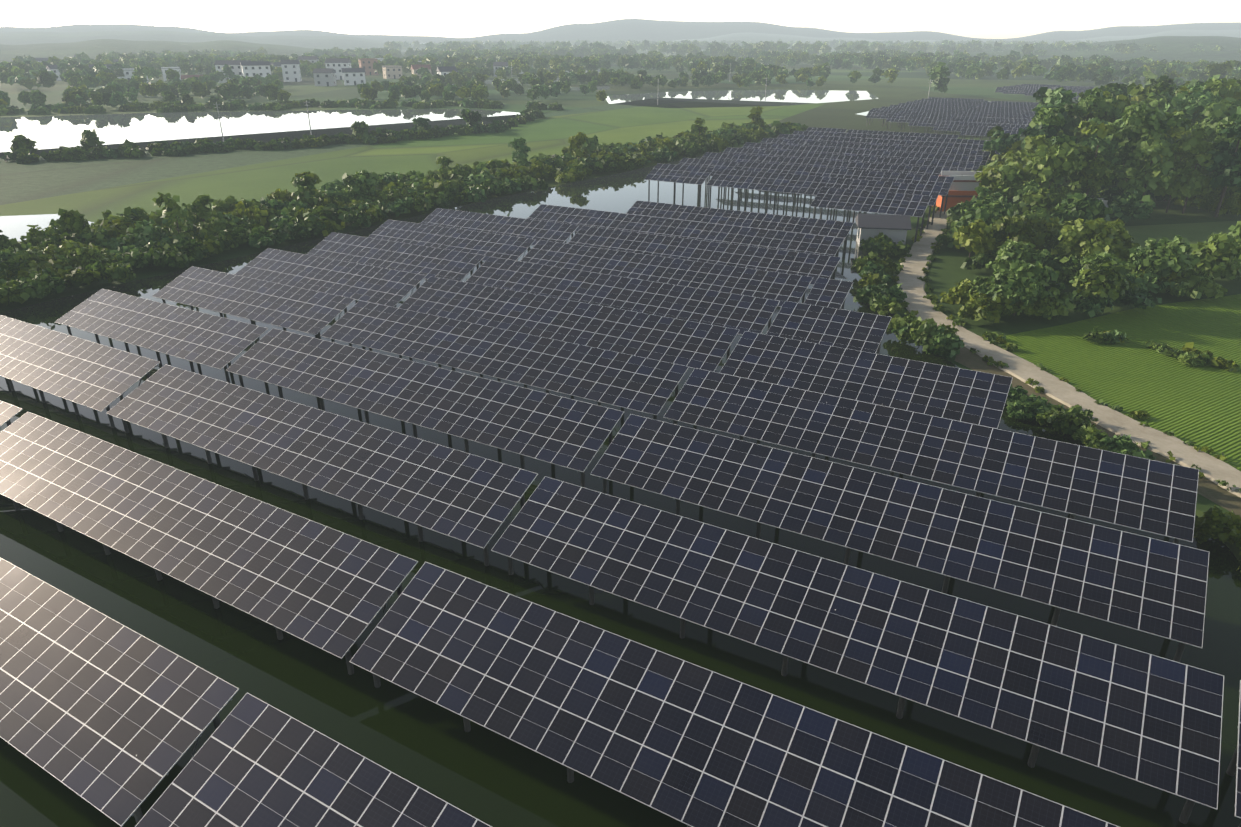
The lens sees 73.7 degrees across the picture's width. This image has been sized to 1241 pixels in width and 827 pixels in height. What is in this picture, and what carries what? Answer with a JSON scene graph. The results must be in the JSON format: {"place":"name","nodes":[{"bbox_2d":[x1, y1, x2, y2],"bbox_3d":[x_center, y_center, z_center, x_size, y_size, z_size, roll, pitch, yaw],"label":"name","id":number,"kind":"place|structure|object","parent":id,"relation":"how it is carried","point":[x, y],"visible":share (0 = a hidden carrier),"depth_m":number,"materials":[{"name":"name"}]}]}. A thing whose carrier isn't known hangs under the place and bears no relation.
{"place":"outdoors","nodes":[
{"label":"outdoors","id":0,"kind":"place"},
{"bbox_2d":[0,214,93,240],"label":"pond","id":1,"kind":"structure","parent":0,"point":[16,227],"depth_m":111.11,"materials":[{"name":"grey liquid"}]},
{"bbox_2d":[0,39,404,62],"bbox_3d":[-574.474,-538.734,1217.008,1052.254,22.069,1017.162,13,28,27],"label":"hill","id":2,"kind":"structure","parent":0,"point":[92,49],"depth_m":1029.21,"materials":[{"name":"green plant"}]},
{"bbox_2d":[0,30,425,50],"bbox_3d":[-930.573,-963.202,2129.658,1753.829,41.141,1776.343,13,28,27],"label":"hill","id":3,"kind":"structure","parent":0,"point":[41,37],"depth_m":1841.09,"materials":[{"name":"green plant"}]},
{"bbox_2d":[0,109,519,155],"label":"pond","id":4,"kind":"structure","parent":0,"point":[48,132],"depth_m":238.62,"materials":[{"name":"grey liquid"}]},
{"bbox_2d":[0,97,703,204],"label":"grass field","id":5,"kind":"structure","parent":0,"point":[42,178],"depth_m":161.77,"materials":[{"name":"green plant"}]},
{"bbox_2d":[0,99,823,252],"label":"field","id":6,"kind":"structure","parent":0,"point":[545,136],"depth_m":175.56,"materials":[{"name":"green plant"}]},
{"bbox_2d":[49,60,859,238],"bbox_3d":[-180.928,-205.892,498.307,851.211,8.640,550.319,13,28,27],"label":"building","id":7,"kind":"structure","parent":0,"point":[286,72],"depth_m":461.41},
{"bbox_2d":[452,78,559,84],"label":"strip pond","id":8,"kind":"structure","parent":0,"point":[488,82],"depth_m":475.63,"materials":[{"name":"grey liquid"}]},
{"bbox_2d":[528,86,609,90],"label":"buildings","id":9,"kind":"structure","parent":0,"point":[598,88],"depth_m":409.43,"materials":[{"name":"grey"}]},
{"bbox_2d":[35,55,1107,246],"bbox_3d":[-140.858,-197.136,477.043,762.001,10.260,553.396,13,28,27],"label":"buildings","id":10,"kind":"structure","parent":0,"point":[957,175],"depth_m":438.88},
{"bbox_2d":[0,142,1240,826],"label":"pond water","id":11,"kind":"structure","parent":0,"point":[486,776],"depth_m":35.07,"materials":[{"name":"green liquid"}]},
{"bbox_2d":[0,43,1240,564],"bbox_3d":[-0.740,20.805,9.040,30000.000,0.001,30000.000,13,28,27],"label":"ground","id":12,"kind":"structure","parent":0,"point":[944,273],"depth_m":289.01,"materials":[{"name":"green plant"}]},
{"bbox_2d":[382,65,430,78],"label":"beige buildings","id":13,"kind":"structure","parent":12,"relation":"on","point":[392,73],"depth_m":508.14,"materials":[{"name":"beige paint"}]},
{"bbox_2d":[181,56,980,197],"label":"red roof buildings","id":14,"kind":"structure","parent":12,"relation":"on","point":[428,66],"depth_m":427.73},
{"bbox_2d":[0,102,1240,571],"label":"foliage","id":15,"kind":"object","parent":12,"relation":"on","point":[1002,236],"visible":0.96,"depth_m":94.09,"materials":[{"name":"green plant"}]},
{"bbox_2d":[0,38,1240,96],"bbox_3d":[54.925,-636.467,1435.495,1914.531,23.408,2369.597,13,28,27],"label":"foliage","id":16,"kind":"object","parent":12,"relation":"on","point":[557,58],"visible":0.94,"depth_m":583.36,"materials":[{"name":"green plant"}]},
{"bbox_2d":[0,62,1240,182],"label":"foliage","id":17,"kind":"object","parent":12,"relation":"on","point":[1210,103],"visible":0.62,"depth_m":194.29,"materials":[{"name":"green plant"}]},
{"bbox_2d":[6,118,1240,826],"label":"support posts","id":18,"kind":"object","parent":12,"relation":"on","point":[1034,752],"depth_m":44.31,"materials":[{"name":"grey metal"}]},
{"bbox_2d":[0,224,1239,816],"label":"array frames","id":19,"kind":"structure","parent":18,"relation":"on","point":[510,514],"depth_m":42.70,"materials":[{"name":"grey metal"}]},
{"bbox_2d":[0,92,1240,826],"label":"panel backs","id":20,"kind":"object","parent":18,"relation":"on","point":[632,486],"visible":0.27,"depth_m":39.67,"materials":[{"name":"grey"}]},
{"bbox_2d":[0,84,1240,826],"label":"solar panels","id":21,"kind":"object","parent":20,"relation":"on","point":[640,306],"visible":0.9,"depth_m":38.38,"materials":[{"name":"blue glass"}]},
{"bbox_2d":[213,63,1052,141],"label":"utility poles","id":22,"kind":"object","parent":12,"relation":"on","point":[306,102],"visible":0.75,"depth_m":201.80,"materials":[{"name":"grey concrete"}]},
{"bbox_2d":[67,122,1240,315],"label":"tree trunks","id":23,"kind":"object","parent":12,"relation":"on","point":[1219,202],"visible":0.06,"depth_m":112.71,"materials":[{"name":"brown plant"}]},
{"bbox_2d":[955,346,1240,516],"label":"bare earth","id":24,"kind":"structure","parent":12,"relation":"on","point":[1208,489],"depth_m":52.36,"materials":[{"name":"brown soil"}]},
{"bbox_2d":[1098,221,1236,255],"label":"field","id":25,"kind":"structure","parent":12,"relation":"on","point":[1192,233],"depth_m":106.52,"materials":[{"name":"green plant"}]},
{"bbox_2d":[0,19,1240,42],"bbox_3d":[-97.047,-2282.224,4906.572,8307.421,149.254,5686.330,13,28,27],"label":"hill","id":26,"kind":"structure","parent":0,"point":[635,29],"depth_m":4917.32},
{"bbox_2d":[0,0,1240,38],"label":"sky","id":27,"kind":"structure","parent":0,"point":[986,19],"materials":[{"name":"white"}]},
{"bbox_2d":[606,90,878,107],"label":"pond","id":28,"kind":"structure","parent":0,"point":[754,97],"depth_m":353.24,"materials":[{"name":"grey liquid"}]},
{"bbox_2d":[857,111,868,115],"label":"pond","id":29,"kind":"structure","parent":0,"point":[864,113],"depth_m":273.49,"materials":[{"name":"grey liquid"}]},
{"bbox_2d":[932,190,978,211],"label":"orange buildings","id":30,"kind":"structure","parent":0,"point":[952,201],"depth_m":117.29,"materials":[{"name":"orange"}]},
{"bbox_2d":[673,30,1240,43],"bbox_3d":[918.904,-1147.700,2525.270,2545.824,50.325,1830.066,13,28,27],"label":"hill","id":31,"kind":"structure","parent":0,"point":[753,37],"depth_m":2420.50,"materials":[{"name":"green plant"}]},
{"bbox_2d":[857,36,1240,63],"bbox_3d":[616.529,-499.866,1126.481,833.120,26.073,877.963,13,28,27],"label":"hill","id":32,"kind":"structure","parent":0,"point":[1170,48],"depth_m":943.30,"materials":[{"name":"green plant"}]},
{"bbox_2d":[897,210,1240,497],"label":"farm road","id":33,"kind":"structure","parent":0,"point":[1213,469],"depth_m":59.11,"materials":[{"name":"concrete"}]},
{"bbox_2d":[1001,294,1240,470],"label":"rice field","id":34,"kind":"structure","parent":0,"point":[1199,405],"depth_m":62.92,"materials":[{"name":"green plant"}]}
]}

